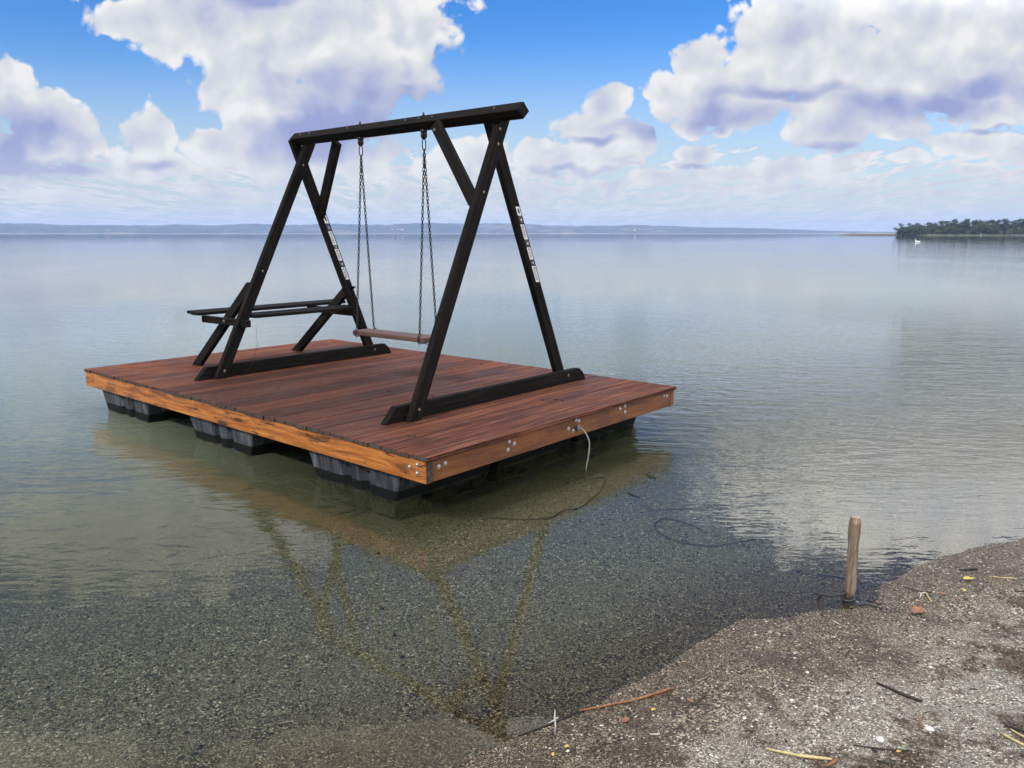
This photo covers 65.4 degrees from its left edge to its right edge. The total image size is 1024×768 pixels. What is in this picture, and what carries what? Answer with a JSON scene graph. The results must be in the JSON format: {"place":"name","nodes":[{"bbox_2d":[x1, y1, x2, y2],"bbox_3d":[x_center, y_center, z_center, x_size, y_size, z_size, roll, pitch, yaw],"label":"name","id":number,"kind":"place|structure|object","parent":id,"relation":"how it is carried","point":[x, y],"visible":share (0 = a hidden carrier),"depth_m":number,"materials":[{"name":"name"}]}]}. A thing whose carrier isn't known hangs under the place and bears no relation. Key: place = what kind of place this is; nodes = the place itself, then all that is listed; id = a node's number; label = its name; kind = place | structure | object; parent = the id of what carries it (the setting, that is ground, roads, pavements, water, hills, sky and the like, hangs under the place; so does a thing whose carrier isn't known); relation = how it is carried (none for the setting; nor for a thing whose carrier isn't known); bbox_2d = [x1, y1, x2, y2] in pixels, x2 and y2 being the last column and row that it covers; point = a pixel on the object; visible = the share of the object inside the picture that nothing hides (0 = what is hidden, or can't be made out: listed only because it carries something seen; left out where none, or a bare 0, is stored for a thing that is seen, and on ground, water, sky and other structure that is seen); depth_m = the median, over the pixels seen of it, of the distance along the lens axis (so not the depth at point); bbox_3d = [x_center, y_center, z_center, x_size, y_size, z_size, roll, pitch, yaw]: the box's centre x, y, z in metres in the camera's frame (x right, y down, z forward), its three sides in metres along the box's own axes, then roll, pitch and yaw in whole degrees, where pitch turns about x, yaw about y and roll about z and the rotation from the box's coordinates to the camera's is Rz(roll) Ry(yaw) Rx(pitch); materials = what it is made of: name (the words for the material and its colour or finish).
{"place":"outdoors","nodes":[
{"label":"outdoors","id":0,"kind":"place"},
{"bbox_2d":[0,223,958,233],"bbox_3d":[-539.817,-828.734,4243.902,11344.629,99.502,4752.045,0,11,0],"label":"hills","id":1,"kind":"structure","parent":0,"point":[411,228],"depth_m":5129.90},
{"bbox_2d":[0,352,1023,767],"bbox_3d":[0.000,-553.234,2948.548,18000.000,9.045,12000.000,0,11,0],"label":"ground","id":2,"kind":"structure","parent":0,"point":[964,424],"depth_m":3.82,"materials":[{"name":"grey gravel"}]},
{"bbox_2d":[38,541,76,547],"bbox_3d":[-2.791,0.990,4.893,0.207,0.014,0.022,-5,12,-27],"label":"sunken reed","id":3,"kind":"object","parent":2,"relation":"on","point":[57,545],"visible":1,"depth_m":4.89,"materials":[{"name":"grey plant"}]},
{"bbox_2d":[115,536,137,539],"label":"sunken reed","id":4,"kind":"object","parent":2,"relation":"on","point":[127,538],"visible":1,"depth_m":4.97,"materials":[{"name":"grey plant"}]},
{"bbox_2d":[155,543,172,545],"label":"sunken reed","id":5,"kind":"object","parent":2,"relation":"on","point":[164,544],"visible":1,"depth_m":4.80,"materials":[{"name":"grey plant"}]},
{"bbox_2d":[167,552,180,557],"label":"sunken reed","id":6,"kind":"object","parent":2,"relation":"on","point":[172,554],"visible":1,"depth_m":4.65,"materials":[{"name":"grey plant"}]},
{"bbox_2d":[224,531,245,533],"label":"sunken reed","id":7,"kind":"object","parent":2,"relation":"on","point":[235,532],"visible":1,"depth_m":4.98,"materials":[{"name":"grey plant"}]},
{"bbox_2d":[268,478,320,490],"bbox_3d":[-1.543,0.778,6.139,0.575,0.055,0.391,3,11,16],"label":"submerged line","id":8,"kind":"object","parent":2,"relation":"on","point":[298,479],"visible":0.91,"depth_m":6.20,"materials":[{"name":"grey"}]},
{"bbox_2d":[317,505,335,507],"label":"sunken reed","id":9,"kind":"object","parent":2,"relation":"on","point":[326,506],"visible":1,"depth_m":5.52,"materials":[{"name":"green plant"}]},
{"bbox_2d":[319,498,342,502],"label":"sunken reed","id":10,"kind":"object","parent":2,"relation":"on","point":[331,500],"visible":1,"depth_m":5.64,"materials":[{"name":"green plant"}]},
{"bbox_2d":[338,507,361,513],"bbox_3d":[-1.101,0.861,5.426,0.188,0.017,0.026,-10,15,-43],"label":"sunken reed","id":11,"kind":"object","parent":2,"relation":"on","point":[354,509],"visible":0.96,"depth_m":5.42,"materials":[{"name":"green plant"}]},
{"bbox_2d":[349,509,372,515],"bbox_3d":[-1.008,0.863,5.356,0.185,0.019,0.022,-7,13,-32],"label":"sunken reed","id":12,"kind":"object","parent":2,"relation":"on","point":[361,512],"visible":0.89,"depth_m":5.35,"materials":[{"name":"green plant"}]},
{"bbox_2d":[518,712,576,735],"bbox_3d":[0.129,1.197,2.808,0.249,0.007,0.011,-7,13,-32],"label":"twig","id":13,"kind":"object","parent":2,"relation":"on","point":[562,718],"visible":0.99,"depth_m":2.80,"materials":[{"name":"black wood"}]},
{"bbox_2d":[554,711,555,734],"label":"upright twig","id":14,"kind":"object","parent":2,"relation":"on","point":[554,723],"visible":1,"depth_m":2.74,"materials":[{"name":"white wood"}]},
{"bbox_2d":[579,686,674,710],"bbox_3d":[0.431,1.163,2.934,0.390,0.024,0.023,-4,11,-18],"label":"reed stalk","id":15,"kind":"object","parent":2,"relation":"on","point":[635,699],"visible":1,"depth_m":2.93,"materials":[{"name":"beige plant"}]},
{"bbox_2d":[654,518,796,545],"bbox_3d":[1.193,0.903,4.674,0.832,0.040,0.374,8,13,35],"label":"submerged line","id":16,"kind":"object","parent":2,"relation":"on","point":[706,532],"visible":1,"depth_m":4.64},
{"bbox_2d":[765,748,831,760],"bbox_3d":[0.925,1.197,2.574,0.204,0.012,0.017,3,11,17],"label":"straw stalk","id":17,"kind":"object","parent":2,"relation":"on","point":[804,755],"visible":1,"depth_m":2.56,"materials":[{"name":"beige plant"}]},
{"bbox_2d":[825,758,838,766],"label":"reed stub","id":18,"kind":"object","parent":2,"relation":"on","point":[833,762],"visible":1,"depth_m":2.52,"materials":[{"name":"brown plant"}]},
{"bbox_2d":[843,515,860,605],"bbox_3d":[1.578,0.849,3.700,0.056,0.488,0.053,0,11,0],"label":"wooden stake","id":19,"kind":"object","parent":2,"relation":"on","point":[854,529],"visible":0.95,"depth_m":3.67,"materials":[{"name":"brown wood"}]},
{"bbox_2d":[817,573,882,608],"bbox_3d":[1.576,0.975,3.855,0.256,0.080,0.412,0,11,0],"label":"tie rope","id":20,"kind":"object","parent":19,"relation":"attached to","point":[841,593],"visible":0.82,"depth_m":3.72,"materials":[{"name":"black fabric"}]},
{"bbox_2d":[875,736,883,742],"bbox_3d":[1.213,1.171,2.627,0.026,0.014,0.028,8,14,38],"label":"stone","id":21,"kind":"object","parent":2,"relation":"on","point":[880,739],"visible":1,"depth_m":2.62,"materials":[{"name":"white stone"}]},
{"bbox_2d":[854,745,908,750],"bbox_3d":[1.199,1.183,2.586,0.165,0.015,0.011,3,11,14],"label":"twig","id":22,"kind":"object","parent":2,"relation":"on","point":[883,748],"visible":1,"depth_m":2.58,"materials":[{"name":"black wood"}]},
{"bbox_2d":[876,682,922,701],"bbox_3d":[1.420,1.131,2.928,0.016,0.014,0.169,-9,14,-38],"label":"twig","id":23,"kind":"object","parent":2,"relation":"on","point":[902,693],"visible":1,"depth_m":2.92,"materials":[{"name":"black wood"}]},
{"bbox_2d":[910,606,924,612],"bbox_3d":[1.834,1.023,3.600,0.067,0.020,0.062,1,11,7],"label":"fragment","id":24,"kind":"object","parent":2,"relation":"on","point":[915,609],"visible":1,"depth_m":3.61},
{"bbox_2d":[918,713,922,728],"bbox_3d":[1.402,1.157,2.739,0.012,0.013,0.097,4,12,22],"label":"reed stub","id":25,"kind":"object","parent":2,"relation":"on","point":[920,721],"visible":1,"depth_m":2.73,"materials":[{"name":"brown plant"}]},
{"bbox_2d":[924,726,934,731],"bbox_3d":[1.409,1.166,2.695,0.033,0.014,0.029,0,11,0],"label":"shell","id":26,"kind":"object","parent":2,"relation":"on","point":[929,728],"visible":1,"depth_m":2.69},
{"bbox_2d":[959,568,976,569],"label":"twig","id":27,"kind":"object","parent":2,"relation":"on","point":[969,569],"visible":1,"depth_m":4.05,"materials":[{"name":"wood"}]},
{"bbox_2d":[1001,732,1023,745],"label":"straw stalk","id":28,"kind":"object","parent":2,"relation":"on","point":[1014,740],"visible":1,"depth_m":2.59,"materials":[{"name":"beige plant"}]},
{"bbox_2d":[1005,725,1023,731],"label":"twig","id":29,"kind":"object","parent":2,"relation":"on","point":[1018,729],"visible":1,"depth_m":2.65,"materials":[{"name":"black wood"}]},
{"bbox_2d":[1010,728,1023,737],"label":"straw stalk","id":30,"kind":"object","parent":2,"relation":"on","point":[1019,734],"visible":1,"depth_m":2.62,"materials":[{"name":"beige plant"}]},
{"bbox_2d":[0,234,1023,504],"bbox_3d":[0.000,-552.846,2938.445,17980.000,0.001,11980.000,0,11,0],"label":"water","id":31,"kind":"structure","parent":0,"point":[712,316],"depth_m":17.47,"materials":[{"name":"liquid"}]},
{"bbox_2d":[84,339,675,517],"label":"floating platform","id":32,"kind":"structure","parent":31,"relation":"on","point":[330,416],"depth_m":6.26,"materials":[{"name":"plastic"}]},
{"bbox_2d":[187,282,359,374],"bbox_3d":[-2.329,-0.681,8.390,1.166,0.859,1.901,8,13,36],"label":"bench","id":33,"kind":"object","parent":32,"relation":"on","point":[228,319],"visible":0.91,"depth_m":8.05,"materials":[{"name":"black wood"}]},
{"bbox_2d":[194,102,584,424],"bbox_3d":[-1.039,-1.140,6.986,3.053,2.281,2.394,9,14,38],"label":"swing stand","id":34,"kind":"object","parent":32,"relation":"on","point":[495,120],"visible":1,"depth_m":6.68,"materials":[{"name":"black wood"}]},
{"bbox_2d":[353,112,436,344],"bbox_3d":[-1.056,-1.333,6.949,0.937,1.920,0.237,8,13,37],"label":"swing","id":35,"kind":"object","parent":34,"relation":"hanging from","point":[420,338],"visible":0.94,"depth_m":7.00,"materials":[{"name":"metal"}]},
{"bbox_2d":[473,424,605,519],"bbox_3d":[0.349,0.605,5.519,0.432,0.444,1.311,10,14,42],"label":"mooring rope","id":36,"kind":"object","parent":32,"relation":"hanging from","point":[578,427],"visible":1,"depth_m":5.49,"materials":[{"name":"fabric"}]},
{"bbox_2d":[0,0,1023,231],"label":"sky","id":37,"kind":"structure","parent":0,"point":[819,115],"materials":[{"name":"blue"}]},
{"bbox_2d":[896,234,1023,235],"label":"bank","id":38,"kind":"structure","parent":0,"point":[963,235],"depth_m":696.88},
{"bbox_2d":[845,234,935,235],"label":"reed bed","id":39,"kind":"object","parent":38,"relation":"on","point":[884,234],"visible":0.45,"depth_m":790.79,"materials":[{"name":"plant"}]},
{"bbox_2d":[899,226,907,234],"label":"shore tree","id":40,"kind":"object","parent":38,"relation":"on","point":[904,231],"visible":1,"depth_m":722.27,"materials":[{"name":"green plant"}]},
{"bbox_2d":[902,226,912,234],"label":"shore tree","id":41,"kind":"object","parent":38,"relation":"on","point":[908,230],"visible":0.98,"depth_m":720.25,"materials":[{"name":"green plant"}]},
{"bbox_2d":[906,225,918,234],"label":"shore tree","id":42,"kind":"object","parent":38,"relation":"on","point":[912,231],"visible":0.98,"depth_m":718.48,"materials":[{"name":"green plant"}]},
{"bbox_2d":[913,224,925,234],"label":"shore tree","id":43,"kind":"object","parent":38,"relation":"on","point":[920,232],"visible":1,"depth_m":715.95,"materials":[{"name":"green plant"}]},
{"bbox_2d":[921,226,930,233],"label":"shore tree","id":44,"kind":"object","parent":38,"relation":"on","point":[926,231],"visible":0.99,"depth_m":714.55,"materials":[{"name":"green plant"}]},
{"bbox_2d":[922,222,935,233],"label":"shore tree","id":45,"kind":"object","parent":38,"relation":"on","point":[928,223],"visible":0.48,"depth_m":724.46,"materials":[{"name":"green plant"}]},
{"bbox_2d":[933,229,941,233],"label":"shore tree","id":46,"kind":"object","parent":38,"relation":"on","point":[936,231],"visible":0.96,"depth_m":710.98,"materials":[{"name":"green plant"}]},
{"bbox_2d":[938,221,954,233],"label":"shore tree","id":47,"kind":"object","parent":38,"relation":"on","point":[946,222],"visible":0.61,"depth_m":712.90,"materials":[{"name":"green plant"}]},
{"bbox_2d":[941,224,952,233],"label":"shore tree","id":48,"kind":"object","parent":38,"relation":"on","point":[946,229],"visible":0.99,"depth_m":706.85,"materials":[{"name":"green plant"}]},
{"bbox_2d":[949,221,959,232],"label":"shore tree","id":49,"kind":"object","parent":38,"relation":"on","point":[954,222],"visible":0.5,"depth_m":715.61,"materials":[{"name":"green plant"}]},
{"bbox_2d":[953,227,960,234],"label":"shore tree","id":50,"kind":"object","parent":38,"relation":"on","point":[956,230],"visible":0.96,"depth_m":703.57,"materials":[{"name":"green plant"}]},
{"bbox_2d":[955,218,973,233],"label":"shore tree","id":51,"kind":"object","parent":38,"relation":"on","point":[963,226],"visible":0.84,"depth_m":708.34,"materials":[{"name":"green plant"}]},
{"bbox_2d":[970,220,981,232],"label":"shore tree","id":52,"kind":"object","parent":38,"relation":"on","point":[975,222],"visible":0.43,"depth_m":706.92,"materials":[{"name":"green plant"}]},
{"bbox_2d":[970,225,983,234],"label":"shore tree","id":53,"kind":"object","parent":38,"relation":"on","point":[976,232],"visible":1,"depth_m":696.44,"materials":[{"name":"green plant"}]},
{"bbox_2d":[980,224,988,233],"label":"shore tree","id":54,"kind":"object","parent":38,"relation":"on","point":[984,225],"visible":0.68,"depth_m":704.89,"materials":[{"name":"green plant"}]},
{"bbox_2d":[985,220,996,233],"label":"shore tree","id":55,"kind":"object","parent":38,"relation":"on","point":[991,222],"visible":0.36,"depth_m":700.96,"materials":[{"name":"green plant"}]},
{"bbox_2d":[986,225,998,234],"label":"shore tree","id":56,"kind":"object","parent":38,"relation":"on","point":[991,231],"visible":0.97,"depth_m":689.63,"materials":[{"name":"green plant"}]},
{"bbox_2d":[996,218,1011,234],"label":"shore tree","id":57,"kind":"object","parent":38,"relation":"on","point":[1002,225],"visible":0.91,"depth_m":692.93,"materials":[{"name":"green plant"}]},
{"bbox_2d":[1004,221,1015,229],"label":"shore tree","id":58,"kind":"object","parent":38,"relation":"on","point":[1009,225],"visible":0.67,"depth_m":692.54,"materials":[{"name":"green plant"}]},
{"bbox_2d":[1006,228,1014,234],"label":"shore tree","id":59,"kind":"object","parent":38,"relation":"on","point":[1009,231],"visible":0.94,"depth_m":683.78,"materials":[{"name":"green plant"}]},
{"bbox_2d":[1012,218,1023,232],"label":"shore tree","id":60,"kind":"object","parent":38,"relation":"on","point":[1018,225],"visible":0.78,"depth_m":687.88,"materials":[{"name":"green plant"}]},
{"bbox_2d":[1015,227,1023,234],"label":"shore tree","id":61,"kind":"object","parent":38,"relation":"on","point":[1018,231],"visible":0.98,"depth_m":680.19,"materials":[{"name":"green plant"}]}
]}

